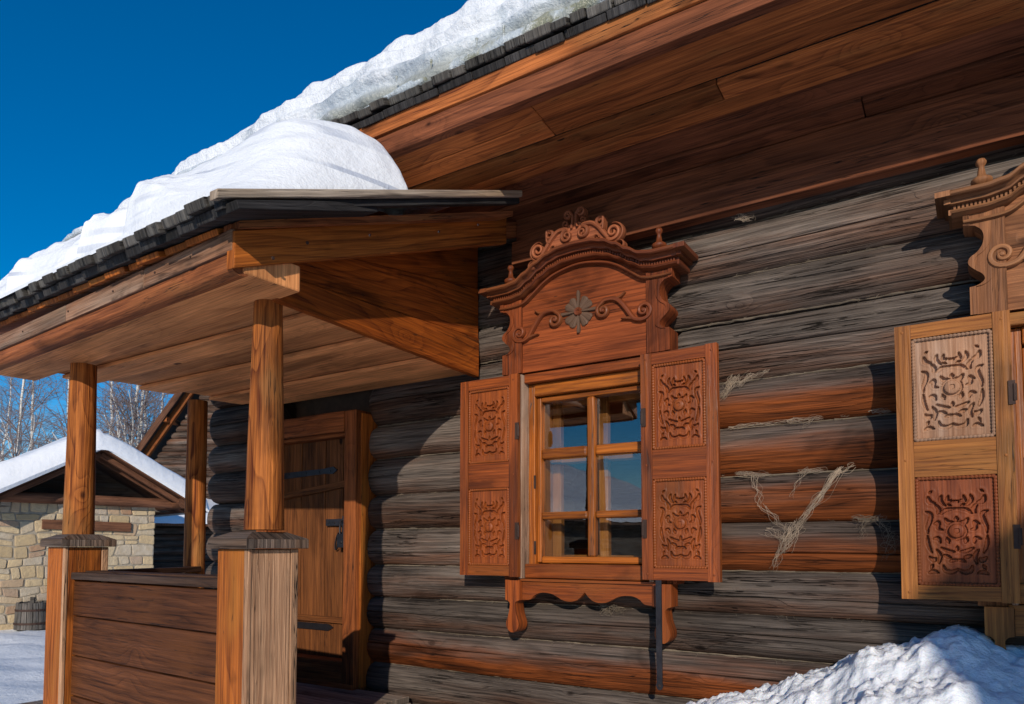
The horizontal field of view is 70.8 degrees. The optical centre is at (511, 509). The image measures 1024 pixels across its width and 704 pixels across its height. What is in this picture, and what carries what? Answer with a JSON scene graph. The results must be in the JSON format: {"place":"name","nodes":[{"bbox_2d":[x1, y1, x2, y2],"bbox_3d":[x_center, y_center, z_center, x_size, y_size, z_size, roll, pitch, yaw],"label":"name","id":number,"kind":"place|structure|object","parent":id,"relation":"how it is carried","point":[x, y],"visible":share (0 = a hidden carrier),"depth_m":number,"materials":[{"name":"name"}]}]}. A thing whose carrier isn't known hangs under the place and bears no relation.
{"place":"outdoors","nodes":[
{"label":"outdoors","id":0,"kind":"place"},
{"bbox_2d":[0,629,45,703],"bbox_3d":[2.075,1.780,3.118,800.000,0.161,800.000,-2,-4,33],"label":"ground","id":1,"kind":"structure","parent":0,"point":[22,655],"depth_m":10.08,"materials":[{"name":"white snow"}]},
{"bbox_2d":[0,376,46,459],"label":"birch","id":2,"kind":"object","parent":1,"relation":"on","point":[3,443],"visible":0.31,"depth_m":45.60,"materials":[{"name":"white plant"}]},
{"bbox_2d":[13,597,45,629],"bbox_3d":[-9.507,2.040,14.271,0.619,0.620,0.619,-1,-3,16],"label":"barrel","id":3,"kind":"object","parent":1,"relation":"on","point":[27,616],"visible":0.84,"depth_m":14.04,"materials":[{"name":"wood"}]},
{"bbox_2d":[0,376,67,461],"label":"birch","id":4,"kind":"object","parent":1,"relation":"on","point":[18,437],"visible":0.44,"depth_m":34.01,"materials":[{"name":"white plant"}]},
{"bbox_2d":[0,376,105,460],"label":"birch","id":5,"kind":"object","parent":1,"relation":"on","point":[28,402],"visible":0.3,"depth_m":37.95,"materials":[{"name":"white plant"}]},
{"bbox_2d":[21,374,107,451],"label":"birch","id":6,"kind":"object","parent":1,"relation":"on","point":[66,386],"visible":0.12,"depth_m":41.71,"materials":[{"name":"white plant"}]},
{"bbox_2d":[6,381,157,451],"bbox_3d":[-20.577,-3.051,35.866,7.847,13.256,6.657,1,-3,-12],"label":"birch","id":7,"kind":"object","parent":1,"relation":"on","point":[109,406],"visible":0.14,"depth_m":34.92,"materials":[{"name":"white plant"}]},
{"bbox_2d":[0,450,184,629],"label":"stone barn","id":8,"kind":"structure","parent":1,"relation":"on","point":[131,501],"depth_m":15.31,"materials":[{"name":"stone"}]},
{"bbox_2d":[0,429,208,516],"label":"snow","id":9,"kind":"structure","parent":8,"relation":"on","point":[29,465],"depth_m":14.54,"materials":[{"name":"white snow"}]},
{"bbox_2d":[18,381,170,449],"bbox_3d":[-18.398,-3.283,33.344,8.211,13.486,7.700,0,-3,5],"label":"birch","id":10,"kind":"object","parent":1,"relation":"on","point":[139,435],"visible":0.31,"depth_m":32.70,"materials":[{"name":"white plant"}]},
{"bbox_2d":[96,383,170,444],"bbox_3d":[-19.816,-3.458,39.149,6.763,14.411,6.137,1,-3,-15],"label":"birch","id":11,"kind":"object","parent":1,"relation":"on","point":[139,410],"visible":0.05,"depth_m":39.23,"materials":[{"name":"white plant"}]},
{"bbox_2d":[137,392,168,430],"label":"birch","id":12,"kind":"object","parent":1,"relation":"on","point":[162,404],"visible":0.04,"depth_m":45.37,"materials":[{"name":"white plant"}]},
{"bbox_2d":[136,392,218,526],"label":"log barn","id":13,"kind":"structure","parent":1,"relation":"on","point":[163,441],"depth_m":24.29,"materials":[{"name":"brown wood"}]},
{"bbox_2d":[153,523,213,588],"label":"shed","id":14,"kind":"structure","parent":1,"relation":"on","point":[168,544],"depth_m":20.89,"materials":[{"name":"black wood"}]},
{"bbox_2d":[154,498,216,523],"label":"snow","id":15,"kind":"structure","parent":14,"relation":"on","point":[176,519],"depth_m":20.52,"materials":[{"name":"white snow"}]},
{"bbox_2d":[0,0,1023,703],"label":"log house","id":16,"kind":"structure","parent":1,"relation":"on","point":[488,416],"depth_m":3.75,"materials":[{"name":"brown wood"}]},
{"bbox_2d":[0,119,448,299],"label":"porch snow","id":17,"kind":"structure","parent":16,"relation":"on","point":[300,154],"depth_m":3.36,"materials":[{"name":"white snow"}]},
{"bbox_2d":[256,409,377,690],"bbox_3d":[-1.526,0.302,5.532,1.120,2.028,0.227,-2,-4,33],"label":"door","id":18,"kind":"structure","parent":16,"relation":"in","point":[328,459],"depth_m":5.42,"materials":[{"name":"brown wood"}]},
{"bbox_2d":[337,520,343,547],"bbox_3d":[-1.247,0.175,5.297,0.090,0.206,0.040,-2,-4,33],"label":"padlock","id":19,"kind":"object","parent":18,"relation":"hanging from","point":[339,540],"visible":0.66,"depth_m":5.29,"materials":[{"name":"metal"}]},
{"bbox_2d":[62,0,604,241],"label":"roof snow","id":20,"kind":"structure","parent":16,"relation":"on","point":[469,29],"depth_m":3.88,"materials":[{"name":"white snow"}]},
{"bbox_2d":[460,206,721,643],"bbox_3d":[0.474,-0.498,4.285,1.637,2.463,0.521,-2,-4,33],"label":"window","id":21,"kind":"structure","parent":16,"relation":"in","point":[591,315],"depth_m":4.18,"materials":[{"name":"brown wood"}]},
{"bbox_2d":[598,603,626,615],"bbox_3d":[0.575,0.567,4.133,0.212,0.088,0.012,-2,-4,33],"label":"flax tow","id":22,"kind":"object","parent":16,"relation":"attached to","point":[602,605],"visible":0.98,"depth_m":4.15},
{"bbox_2d":[735,213,753,221],"bbox_3d":[1.228,-1.551,3.822,0.124,0.058,0.010,-2,-4,33],"label":"flax tow","id":23,"kind":"object","parent":16,"relation":"attached to","point":[741,219],"visible":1,"depth_m":3.82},
{"bbox_2d":[720,369,769,399],"bbox_3d":[1.216,-0.656,3.795,0.272,0.163,0.021,-1,-3,25],"label":"flax tow","id":24,"kind":"object","parent":16,"relation":"attached to","point":[729,387],"visible":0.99,"depth_m":3.81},
{"bbox_2d":[729,415,821,429],"bbox_3d":[1.356,-0.437,3.723,0.479,0.073,0.040,-2,-4,39],"label":"flax tow","id":25,"kind":"object","parent":16,"relation":"attached to","point":[787,421],"visible":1,"depth_m":3.68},
{"bbox_2d":[735,462,855,570],"bbox_3d":[1.418,0.041,3.631,0.586,0.531,0.045,-2,-4,33],"label":"flax tow","id":26,"kind":"object","parent":16,"relation":"attached to","point":[816,498],"visible":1,"depth_m":3.62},
{"bbox_2d":[851,514,898,560],"bbox_3d":[1.728,0.130,3.422,0.213,0.224,0.031,-2,-4,33],"label":"flax tow","id":27,"kind":"object","parent":16,"relation":"attached to","point":[868,519],"visible":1,"depth_m":3.41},
{"bbox_2d":[868,408,889,413],"bbox_3d":[1.764,-0.473,3.453,0.104,0.031,0.013,-2,-4,33],"label":"flax tow","id":28,"kind":"object","parent":16,"relation":"attached to","point":[878,411],"visible":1,"depth_m":3.45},
{"bbox_2d":[894,158,1023,649],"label":"window","id":29,"kind":"structure","parent":16,"relation":"in","point":[960,381],"depth_m":3.09,"materials":[{"name":"brown wood"}]},
{"bbox_2d":[686,624,1023,703],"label":"snow bank","id":30,"kind":"structure","parent":1,"relation":"on","point":[958,664],"depth_m":3.00,"materials":[{"name":"white snow"}]},
{"bbox_2d":[0,0,467,459],"label":"sky","id":31,"kind":"structure","parent":0,"point":[99,99],"materials":[{"name":"blue"}]}
]}

